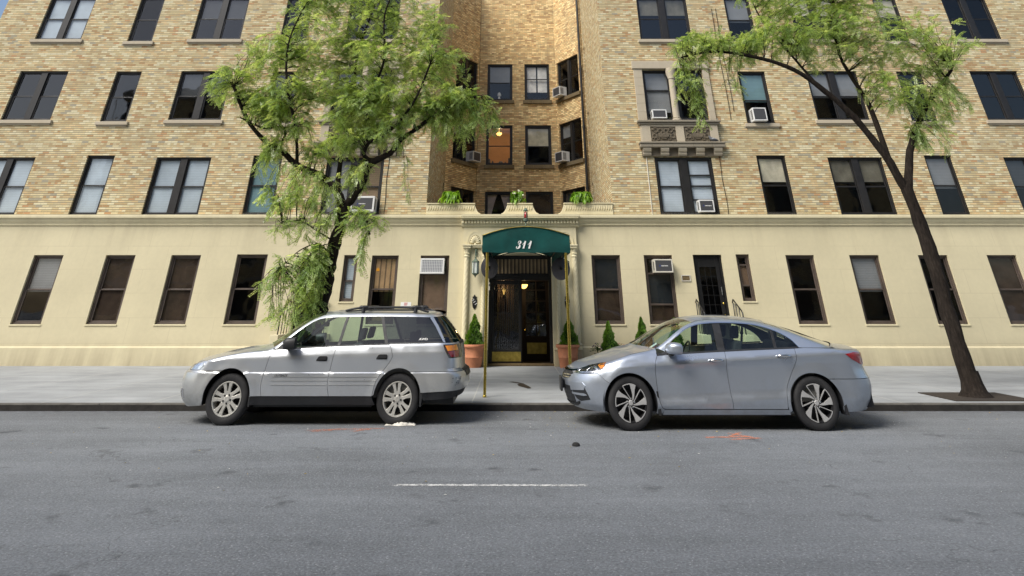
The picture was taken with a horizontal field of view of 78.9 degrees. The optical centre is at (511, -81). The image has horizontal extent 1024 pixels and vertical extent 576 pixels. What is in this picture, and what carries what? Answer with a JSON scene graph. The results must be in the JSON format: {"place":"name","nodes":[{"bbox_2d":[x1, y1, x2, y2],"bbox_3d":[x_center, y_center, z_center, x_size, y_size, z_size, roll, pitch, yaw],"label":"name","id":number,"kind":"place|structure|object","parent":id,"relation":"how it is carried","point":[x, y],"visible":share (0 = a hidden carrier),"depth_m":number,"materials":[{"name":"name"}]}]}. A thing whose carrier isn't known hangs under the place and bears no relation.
{"place":"outdoors","nodes":[
{"label":"outdoors","id":0,"kind":"place"},
{"bbox_2d":[0,0,8,17],"label":"sky","id":1,"kind":"structure","parent":0,"point":[3,3],"materials":[{"name":"blue"}]},
{"bbox_2d":[19,411,1001,494],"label":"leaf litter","id":2,"kind":"object","parent":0,"point":[509,441],"visible":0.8,"depth_m":9.22,"materials":[{"name":"plant"}]},
{"bbox_2d":[0,411,1023,575],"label":"road","id":3,"kind":"structure","parent":0,"point":[916,497],"depth_m":6.04,"materials":[{"name":"grey asphalt"}]},
{"bbox_2d":[180,305,469,425],"bbox_3d":[-3.046,7.466,10.562,4.678,1.570,2.034,0,-32,0],"label":"parked car","id":4,"kind":"object","parent":3,"relation":"on","point":[408,365],"visible":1,"depth_m":9.83,"materials":[{"name":"silver metal"}]},
{"bbox_2d":[384,421,415,425],"bbox_3d":[-1.710,7.712,9.535,0.470,0.050,0.190,0,-32,0],"label":"rag","id":5,"kind":"object","parent":3,"relation":"on","point":[408,423],"visible":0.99,"depth_m":9.49,"materials":[{"name":"white fabric"}]},
{"bbox_2d":[394,484,585,485],"bbox_3d":[-0.235,5.786,6.369,2.170,0.001,0.120,0,-32,0],"label":"lane marking","id":6,"kind":"object","parent":3,"relation":"on","point":[488,485],"visible":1,"depth_m":6.35,"materials":[{"name":"white paint"}]},
{"bbox_2d":[559,315,873,430],"bbox_3d":[3.207,7.323,10.198,4.874,1.430,2.286,0,-32,0],"label":"parked car","id":7,"kind":"object","parent":3,"relation":"on","point":[808,381],"visible":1,"depth_m":9.43,"materials":[{"name":"silver metal"}]},
{"bbox_2d":[706,433,756,439],"bbox_3d":[3.023,7.238,8.719,0.762,0.002,0.559,8,-33,-13],"label":"painted mark","id":8,"kind":"object","parent":3,"relation":"on","point":[738,436],"visible":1,"depth_m":8.71,"materials":[{"name":"brown"}]},
{"bbox_2d":[0,366,1023,402],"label":"pavement","id":9,"kind":"structure","parent":0,"point":[162,384],"depth_m":13.66,"materials":[{"name":"concrete"}]},
{"bbox_2d":[268,334,329,346],"bbox_3d":[-5.970,12.023,17.355,1.420,0.770,0.948,0,-32,0],"label":"stoop","id":10,"kind":"object","parent":9,"relation":"on","point":[273,338],"visible":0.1,"depth_m":17.15,"materials":[{"name":"stone"}]},
{"bbox_2d":[277,300,291,334],"bbox_3d":[-6.510,11.358,17.828,0.038,0.858,0.831,0,-32,0],"label":"handrail","id":11,"kind":"object","parent":10,"relation":"on","point":[285,322],"visible":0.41,"depth_m":17.77,"materials":[{"name":"black metal"}]},
{"bbox_2d":[464,344,483,367],"bbox_3d":[-1.075,12.125,17.311,0.664,0.530,0.664,0,-32,0],"label":"flower pot","id":12,"kind":"object","parent":9,"relation":"on","point":[473,356],"visible":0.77,"depth_m":17.13,"materials":[{"name":"ceramic"}]},
{"bbox_2d":[464,314,483,344],"bbox_3d":[-1.059,11.628,17.617,0.703,0.808,0.636,0,-32,0],"label":"conical shrub","id":13,"kind":"object","parent":12,"relation":"on","point":[473,335],"visible":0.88,"depth_m":17.47,"materials":[{"name":"green plant"}]},
{"bbox_2d":[513,382,530,388],"bbox_3d":[0.206,10.012,13.395,0.233,0.001,1.414,8,-33,-12],"label":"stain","id":14,"kind":"object","parent":9,"relation":"on","point":[523,385],"visible":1,"depth_m":13.28,"materials":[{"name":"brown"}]},
{"bbox_2d":[556,344,579,367],"bbox_3d":[1.550,12.062,17.209,0.664,0.530,0.664,0,-32,0],"label":"flower pot","id":15,"kind":"object","parent":9,"relation":"on","point":[563,356],"visible":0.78,"depth_m":17.05,"materials":[{"name":"ceramic"}]},
{"bbox_2d":[559,320,579,344],"bbox_3d":[1.606,11.592,17.482,0.602,0.727,0.652,0,-32,0],"label":"conical shrub","id":16,"kind":"object","parent":15,"relation":"on","point":[573,337],"visible":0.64,"depth_m":17.35,"materials":[{"name":"green plant"}]},
{"bbox_2d":[695,334,754,345],"bbox_3d":[5.957,12.023,17.355,1.420,0.770,0.948,0,-32,0],"label":"stoop","id":17,"kind":"object","parent":9,"relation":"on","point":[704,339],"visible":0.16,"depth_m":17.14,"materials":[{"name":"stone"}]},
{"bbox_2d":[695,299,707,334],"bbox_3d":[5.420,11.358,17.828,0.038,0.858,0.831,0,-32,0],"label":"handrail","id":18,"kind":"object","parent":17,"relation":"on","point":[696,301],"visible":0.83,"depth_m":17.80,"materials":[{"name":"black metal"}]},
{"bbox_2d":[732,299,746,334],"bbox_3d":[6.500,11.358,17.828,0.038,0.858,0.831,0,-32,0],"label":"handrail","id":19,"kind":"object","parent":17,"relation":"on","point":[739,308],"visible":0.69,"depth_m":17.84,"materials":[{"name":"black metal"}]},
{"bbox_2d":[918,392,1023,400],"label":"tree pit","id":20,"kind":"object","parent":9,"relation":"on","point":[953,396],"visible":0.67,"depth_m":11.51,"materials":[{"name":"soil"}]},
{"bbox_2d":[665,0,994,397],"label":"street tree","id":21,"kind":"object","parent":20,"relation":"in","point":[972,384],"visible":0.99,"depth_m":14.82,"materials":[{"name":"green plant"}]},
{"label":"tree pit","id":22,"kind":"structure","parent":9,"relation":"on","visible":0},
{"bbox_2d":[202,0,507,340],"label":"street tree","id":23,"kind":"object","parent":22,"relation":"in","point":[352,104],"visible":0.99,"depth_m":14.17,"materials":[{"name":"green plant"}]},
{"bbox_2d":[590,343,602,352],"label":"flowering plant","id":24,"kind":"object","parent":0,"point":[597,349],"visible":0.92,"depth_m":17.23,"materials":[{"name":"green plant"}]},
{"bbox_2d":[600,321,618,351],"bbox_3d":[2.712,11.700,17.422,0.550,0.809,0.629,0,-32,0],"label":"conical shrub","id":25,"kind":"object","parent":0,"point":[609,341],"visible":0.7,"depth_m":17.34,"materials":[{"name":"green plant"}]},
{"bbox_2d":[635,316,647,345],"bbox_3d":[3.683,11.663,17.453,0.569,0.906,0.594,0,-32,0],"label":"conical shrub","id":26,"kind":"object","parent":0,"point":[641,328],"visible":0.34,"depth_m":17.48,"materials":[{"name":"green plant"}]},
{"bbox_2d":[668,317,684,344],"bbox_3d":[4.619,11.669,17.443,0.587,0.885,0.608,0,-32,0],"label":"conical shrub","id":27,"kind":"object","parent":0,"point":[679,339],"visible":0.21,"depth_m":17.40,"materials":[{"name":"green plant"}]},
{"bbox_2d":[708,136,718,140],"bbox_3d":[6.690,7.270,20.664,0.322,0.205,0.160,0,-32,0],"label":"pigeon","id":28,"kind":"object","parent":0,"point":[712,138],"visible":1,"depth_m":20.61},
{"label":"ground","id":29,"kind":"structure","parent":0,"visible":0},
{"bbox_2d":[0,0,1023,366],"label":"apartment building","id":30,"kind":"structure","parent":29,"relation":"on","point":[132,226],"depth_m":20.20,"materials":[{"name":"brick"}]},
{"bbox_2d":[0,158,34,214],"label":"window","id":31,"kind":"structure","parent":30,"relation":"in","point":[14,172],"depth_m":20.27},
{"bbox_2d":[2,71,67,119],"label":"window","id":32,"kind":"structure","parent":30,"relation":"in","point":[45,75],"depth_m":21.69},
{"bbox_2d":[11,255,63,323],"bbox_3d":[-14.150,11.059,18.638,0.900,1.780,0.087,0,-32,0],"label":"window","id":33,"kind":"structure","parent":30,"relation":"in","point":[44,270],"depth_m":18.80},
{"bbox_2d":[36,0,95,38],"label":"window","id":34,"kind":"structure","parent":30,"relation":"in","point":[64,19],"depth_m":23.20,"materials":[{"name":"white glass"}]},
{"bbox_2d":[69,156,114,214],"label":"window","id":35,"kind":"structure","parent":30,"relation":"in","point":[87,200],"depth_m":20.18,"materials":[{"name":"white glass"}]},
{"bbox_2d":[87,255,135,323],"bbox_3d":[-11.950,11.059,18.638,0.900,1.780,0.087,0,-32,0],"label":"window","id":36,"kind":"structure","parent":30,"relation":"in","point":[114,279],"depth_m":18.64,"materials":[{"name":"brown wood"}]},
{"bbox_2d":[101,72,141,120],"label":"window","id":37,"kind":"structure","parent":30,"relation":"in","point":[119,74],"depth_m":21.70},
{"bbox_2d":[128,0,164,40],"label":"window","id":38,"kind":"structure","parent":30,"relation":"in","point":[137,20],"depth_m":23.15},
{"bbox_2d":[142,158,210,214],"bbox_3d":[-10.810,8.625,20.160,1.800,1.740,0.097,0,-32,0],"label":"window","id":39,"kind":"structure","parent":30,"relation":"in","point":[177,185],"depth_m":20.16,"materials":[{"name":"white glass"}]},
{"bbox_2d":[155,255,200,323],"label":"window","id":40,"kind":"structure","parent":30,"relation":"in","point":[177,294],"depth_m":18.64,"materials":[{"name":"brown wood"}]},
{"bbox_2d":[169,71,231,119],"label":"window","id":41,"kind":"structure","parent":30,"relation":"in","point":[191,84],"depth_m":21.81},
{"bbox_2d":[192,0,248,38],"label":"window","id":42,"kind":"structure","parent":30,"relation":"in","point":[221,11],"depth_m":23.35,"materials":[{"name":"grey glass"}]},
{"bbox_2d":[224,254,267,323],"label":"window","id":43,"kind":"structure","parent":30,"relation":"in","point":[240,256],"depth_m":18.64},
{"bbox_2d":[243,156,281,214],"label":"window","id":44,"kind":"structure","parent":30,"relation":"in","point":[255,184],"depth_m":20.15,"materials":[{"name":"teal glass"}]},
{"bbox_2d":[268,72,299,122],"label":"window","id":45,"kind":"structure","parent":30,"relation":"in","point":[283,77],"depth_m":21.97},
{"bbox_2d":[282,0,311,40],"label":"window","id":46,"kind":"structure","parent":30,"relation":"in","point":[286,20],"depth_m":23.17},
{"bbox_2d":[293,258,316,344],"bbox_3d":[-5.980,11.336,18.455,0.750,2.335,0.104,0,-32,0],"label":"side door","id":47,"kind":"structure","parent":30,"relation":"in","point":[297,334],"depth_m":18.09,"materials":[{"name":"black metal"}]},
{"bbox_2d":[339,255,357,301],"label":"window","id":48,"kind":"structure","parent":30,"relation":"in","point":[349,271],"depth_m":18.76,"materials":[{"name":"grey glass"}]},
{"bbox_2d":[320,158,383,214],"bbox_3d":[-5.143,8.625,20.160,1.885,1.740,0.097,0,-32,0],"label":"window","id":49,"kind":"structure","parent":30,"relation":"in","point":[375,178],"depth_m":20.28,"materials":[{"name":"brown glass"}]},
{"bbox_2d":[329,70,395,119],"bbox_3d":[-5.170,6.124,21.706,2.120,1.760,0.097,0,-32,0],"label":"window","id":50,"kind":"structure","parent":30,"relation":"in","point":[343,75],"depth_m":22.00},
{"bbox_2d":[351,196,377,212],"bbox_3d":[-4.670,9.014,19.666,0.744,0.440,0.584,0,-32,0],"label":"air conditioner","id":51,"kind":"object","parent":30,"relation":"attached to","point":[369,202],"visible":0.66,"depth_m":19.45,"materials":[{"name":"white metal"}]},
{"bbox_2d":[346,0,399,38],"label":"window","id":52,"kind":"structure","parent":30,"relation":"in","point":[375,8],"depth_m":23.13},
{"bbox_2d":[366,256,398,323],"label":"window","id":53,"kind":"structure","parent":30,"relation":"in","point":[384,269],"depth_m":18.73,"materials":[{"name":"brown glass"}]},
{"bbox_2d":[401,302,410,305],"bbox_3d":[-3.127,11.342,18.330,0.305,0.134,0.008,0,-32,0],"label":"notice","id":54,"kind":"object","parent":30,"relation":"attached to","point":[405,303],"visible":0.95,"depth_m":18.34,"materials":[{"name":"white paper"}]},
{"bbox_2d":[420,258,445,273],"bbox_3d":[-2.408,10.528,18.907,0.729,0.405,0.324,0,-32,0],"label":"air conditioner","id":55,"kind":"object","parent":30,"relation":"attached to","point":[432,265],"visible":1,"depth_m":18.78,"materials":[{"name":"white metal"}]},
{"bbox_2d":[418,256,448,315],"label":"window","id":56,"kind":"structure","parent":30,"relation":"in","point":[433,288],"depth_m":18.65,"materials":[{"name":"brown glass"}]},
{"bbox_2d":[437,191,461,203],"bbox_3d":[-1.962,8.878,19.845,0.798,0.430,0.360,0,-32,0],"label":"leafy plant","id":57,"kind":"object","parent":30,"relation":"on","point":[450,197],"visible":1,"depth_m":19.81,"materials":[{"name":"green plant"}]},
{"bbox_2d":[451,187,472,202],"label":"window","id":58,"kind":"structure","parent":30,"relation":"in","point":[453,189],"depth_m":25.93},
{"bbox_2d":[452,120,474,163],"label":"window","id":59,"kind":"structure","parent":30,"relation":"in","point":[473,142],"depth_m":26.95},
{"bbox_2d":[457,56,476,96],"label":"window","id":60,"kind":"structure","parent":30,"relation":"in","point":[466,61],"depth_m":28.86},
{"bbox_2d":[466,151,480,162],"bbox_3d":[-1.672,10.272,26.932,0.404,0.400,0.544,-19,-37,28],"label":"air conditioner","id":61,"kind":"object","parent":30,"relation":"attached to","point":[473,156],"visible":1,"depth_m":26.77,"materials":[{"name":"white metal"}]},
{"bbox_2d":[472,295,476,308],"bbox_3d":[-1.103,11.214,18.271,0.158,0.367,0.020,0,-32,0],"label":"number plate","id":62,"kind":"object","parent":30,"relation":"attached to","point":[474,302],"visible":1,"depth_m":18.25,"materials":[{"name":"black metal"}]},
{"bbox_2d":[472,249,478,276],"bbox_3d":[-1.090,10.295,18.659,0.233,0.780,0.331,0,-32,0],"label":"wall lantern","id":63,"kind":"object","parent":30,"relation":"attached to","point":[475,266],"depth_m":18.51,"materials":[{"name":"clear glass"}]},
{"bbox_2d":[485,192,510,213],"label":"window","id":64,"kind":"structure","parent":30,"relation":"in","point":[490,197],"depth_m":26.68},
{"bbox_2d":[486,126,512,164],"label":"window","id":65,"kind":"structure","parent":30,"relation":"in","point":[499,148],"depth_m":29.94,"materials":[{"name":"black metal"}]},
{"bbox_2d":[487,65,511,99],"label":"window","id":66,"kind":"structure","parent":30,"relation":"in","point":[497,74],"depth_m":29.42,"materials":[{"name":"black glass"}]},
{"bbox_2d":[491,280,521,362],"bbox_3d":[-0.160,11.815,18.345,0.870,2.045,0.066,0,-32,0],"label":"door","id":67,"kind":"structure","parent":30,"relation":"in","point":[498,355],"depth_m":18.15,"materials":[{"name":"black metal"}]},
{"bbox_2d":[510,190,525,203],"bbox_3d":[0.192,8.863,19.852,0.517,0.474,0.171,4,-32,-6],"label":"leafy plant","id":68,"kind":"object","parent":30,"relation":"on","point":[516,196],"visible":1,"depth_m":19.84,"materials":[{"name":"green plant"}]},
{"bbox_2d":[521,281,521,344],"bbox_3d":[0.283,12.143,18.852,0.035,2.060,1.120,0,-32,0],"label":"door","id":69,"kind":"structure","parent":30,"relation":"in","point":[521,281],"depth_m":18.48,"materials":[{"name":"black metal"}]},
{"bbox_2d":[482,208,571,397],"bbox_3d":[0.294,9.332,15.364,1.839,3.235,6.910,0,-32,0],"label":"entrance canopy","id":70,"kind":"object","parent":30,"relation":"attached to","point":[553,244],"visible":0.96,"depth_m":12.94,"materials":[{"name":"green fabric"}]},
{"bbox_2d":[481,256,497,278],"bbox_3d":[-0.510,7.848,14.063,0.389,0.450,0.147,0,-32,0],"label":"round disc","id":71,"kind":"object","parent":70,"relation":"hanging from","point":[492,267],"visible":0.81,"depth_m":14.04,"materials":[{"name":"black metal"}]},
{"bbox_2d":[521,280,549,360],"bbox_3d":[0.735,12.386,19.369,0.910,2.250,0.105,0,-32,0],"label":"inner door","id":72,"kind":"structure","parent":30,"relation":"in","point":[534,348],"depth_m":19.08,"materials":[{"name":"black metal"}]},
{"bbox_2d":[524,65,549,99],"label":"window","id":73,"kind":"structure","parent":30,"relation":"in","point":[530,79],"depth_m":29.37,"materials":[{"name":"fabric"}]},
{"bbox_2d":[525,126,551,164],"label":"window","id":74,"kind":"structure","parent":30,"relation":"in","point":[535,136],"depth_m":27.93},
{"bbox_2d":[526,192,553,213],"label":"window","id":75,"kind":"structure","parent":30,"relation":"in","point":[542,202],"depth_m":26.58,"materials":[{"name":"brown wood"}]},
{"bbox_2d":[553,86,566,97],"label":"air conditioner","id":76,"kind":"object","parent":30,"relation":"attached to","point":[559,91],"visible":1,"depth_m":28.28,"materials":[{"name":"white metal"}]},
{"bbox_2d":[552,256,569,279],"bbox_3d":[1.104,7.862,14.054,0.419,0.483,0.147,0,-32,0],"label":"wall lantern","id":77,"kind":"object","parent":30,"relation":"attached to","point":[558,268],"visible":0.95,"depth_m":14.02,"materials":[{"name":"black metal"}]},
{"bbox_2d":[555,151,569,163],"bbox_3d":[2.178,10.282,26.949,0.404,0.400,0.544,18,-36,-27],"label":"air conditioner","id":78,"kind":"object","parent":30,"relation":"attached to","point":[562,157],"visible":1,"depth_m":26.79,"materials":[{"name":"white metal"}]},
{"bbox_2d":[558,55,577,94],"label":"window","id":79,"kind":"structure","parent":30,"relation":"in","point":[569,73],"depth_m":28.72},
{"bbox_2d":[560,118,582,160],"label":"window","id":80,"kind":"structure","parent":30,"relation":"in","point":[567,131],"depth_m":27.36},
{"bbox_2d":[563,187,584,202],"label":"window","id":81,"kind":"structure","parent":30,"relation":"in","point":[566,194],"depth_m":26.29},
{"bbox_2d":[570,191,592,203],"bbox_3d":[2.216,8.882,19.842,0.767,0.404,0.367,0,-32,0],"label":"leafy plant","id":82,"kind":"object","parent":30,"relation":"on","point":[583,197],"visible":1,"depth_m":19.80,"materials":[{"name":"green plant"}]},
{"bbox_2d":[591,255,624,323],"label":"window","id":83,"kind":"structure","parent":30,"relation":"in","point":[606,270],"depth_m":18.64,"materials":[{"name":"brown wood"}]},
{"bbox_2d":[650,109,666,119],"bbox_3d":[5.005,6.669,21.245,0.494,0.290,0.364,0,-32,0],"label":"air conditioner","id":84,"kind":"object","parent":30,"relation":"attached to","point":[660,114],"visible":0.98,"depth_m":21.10,"materials":[{"name":"white metal"}]},
{"bbox_2d":[644,255,678,323],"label":"window","id":85,"kind":"structure","parent":30,"relation":"in","point":[661,292],"depth_m":18.58,"materials":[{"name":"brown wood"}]},
{"bbox_2d":[651,259,673,272],"bbox_3d":[4.545,10.472,18.812,0.554,0.350,0.424,0,-32,0],"label":"air conditioner","id":86,"kind":"object","parent":30,"relation":"attached to","point":[662,265],"visible":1,"depth_m":18.64,"materials":[{"name":"beige metal"}]},
{"bbox_2d":[636,0,690,38],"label":"window","id":87,"kind":"structure","parent":30,"relation":"in","point":[662,9],"depth_m":23.40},
{"bbox_2d":[642,70,708,119],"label":"window","id":88,"kind":"structure","parent":30,"relation":"in","point":[655,82],"depth_m":21.78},
{"bbox_2d":[681,275,690,280],"bbox_3d":[5.225,10.760,18.680,0.280,0.168,0.024,0,-32,0],"label":"wall plaque","id":89,"kind":"object","parent":30,"relation":"attached to","point":[685,277],"depth_m":18.68,"materials":[{"name":"beige metal"}]},
{"bbox_2d":[654,157,719,214],"bbox_3d":[5.633,8.604,20.126,1.885,1.740,0.097,0,-32,0],"label":"window","id":90,"kind":"structure","parent":30,"relation":"in","point":[681,181],"depth_m":20.17,"materials":[{"name":"white glass"}]},
{"bbox_2d":[696,200,714,212],"bbox_3d":[6.125,9.091,19.725,0.474,0.350,0.404,0,-32,0],"label":"air conditioner","id":91,"kind":"object","parent":30,"relation":"attached to","point":[705,206],"visible":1,"depth_m":19.58,"materials":[{"name":"white metal"}]},
{"bbox_2d":[694,257,730,342],"bbox_3d":[5.947,11.332,18.457,0.745,2.345,0.104,0,-32,0],"label":"side door","id":92,"kind":"structure","parent":30,"relation":"in","point":[704,262],"depth_m":18.68,"materials":[{"name":"black metal"}]},
{"bbox_2d":[724,0,754,40],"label":"window","id":93,"kind":"structure","parent":30,"relation":"in","point":[734,15],"depth_m":23.37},
{"bbox_2d":[736,254,755,300],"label":"window","id":94,"kind":"structure","parent":30,"relation":"in","point":[744,270],"depth_m":18.82,"materials":[{"name":"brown wood"}]},
{"bbox_2d":[738,72,774,122],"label":"window","id":95,"kind":"structure","parent":30,"relation":"in","point":[757,91],"depth_m":21.84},
{"bbox_2d":[748,108,767,122],"bbox_3d":[8.390,6.675,21.218,0.464,0.430,0.404,0,-32,0],"label":"air conditioner","id":96,"kind":"object","parent":30,"relation":"attached to","point":[757,115],"visible":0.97,"depth_m":21.06,"materials":[{"name":"white metal"}]},
{"bbox_2d":[756,156,796,214],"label":"window","id":97,"kind":"structure","parent":30,"relation":"in","point":[771,168],"depth_m":20.39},
{"bbox_2d":[785,255,827,323],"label":"window","id":98,"kind":"structure","parent":30,"relation":"in","point":[810,257],"depth_m":18.62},
{"bbox_2d":[788,0,838,38],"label":"window","id":99,"kind":"structure","parent":30,"relation":"in","point":[809,11],"depth_m":23.38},
{"bbox_2d":[807,71,868,119],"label":"window","id":100,"kind":"structure","parent":30,"relation":"in","point":[839,84],"depth_m":21.86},
{"bbox_2d":[828,158,897,214],"bbox_3d":[11.300,8.625,20.160,1.800,1.740,0.097,0,-32,0],"label":"window","id":101,"kind":"structure","parent":30,"relation":"in","point":[858,171],"depth_m":20.34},
{"bbox_2d":[849,255,895,323],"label":"window","id":102,"kind":"structure","parent":30,"relation":"in","point":[867,271],"depth_m":18.80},
{"bbox_2d":[872,0,907,40],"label":"window","id":103,"kind":"structure","parent":30,"relation":"in","point":[885,3],"depth_m":23.43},
{"bbox_2d":[896,72,935,120],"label":"window","id":104,"kind":"structure","parent":30,"relation":"in","point":[900,73],"depth_m":21.97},
{"bbox_2d":[918,255,967,323],"bbox_3d":[12.850,11.058,18.637,0.900,1.780,0.085,0,-32,0],"label":"window","id":105,"kind":"structure","parent":30,"relation":"in","point":[964,321],"depth_m":18.62,"materials":[{"name":"black glass"}]},
{"bbox_2d":[924,156,969,214],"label":"window","id":106,"kind":"structure","parent":30,"relation":"in","point":[943,175],"depth_m":20.34,"materials":[{"name":"black glass"}]},
{"bbox_2d":[941,0,1000,38],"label":"window","id":107,"kind":"structure","parent":30,"relation":"in","point":[965,11],"depth_m":23.16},
{"bbox_2d":[969,71,1023,119],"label":"window","id":108,"kind":"structure","parent":30,"relation":"in","point":[992,75],"depth_m":21.76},
{"bbox_2d":[987,255,1023,323],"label":"window","id":109,"kind":"structure","parent":30,"relation":"in","point":[1008,277],"depth_m":18.73,"materials":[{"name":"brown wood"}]},
{"bbox_2d":[1003,158,1023,208],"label":"window","id":110,"kind":"structure","parent":30,"relation":"in","point":[1015,166],"depth_m":20.44,"materials":[{"name":"grey glass"}]},
{"bbox_2d":[0,403,1023,404],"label":"kerb","id":111,"kind":"structure","parent":29,"relation":"on","point":[483,404],"depth_m":10.86,"materials":[{"name":"concrete"}]},
{"bbox_2d":[0,405,1023,410],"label":"kerb edging","id":112,"kind":"object","parent":111,"relation":"attached to","point":[475,408],"visible":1,"depth_m":10.83,"materials":[{"name":"grey concrete"}]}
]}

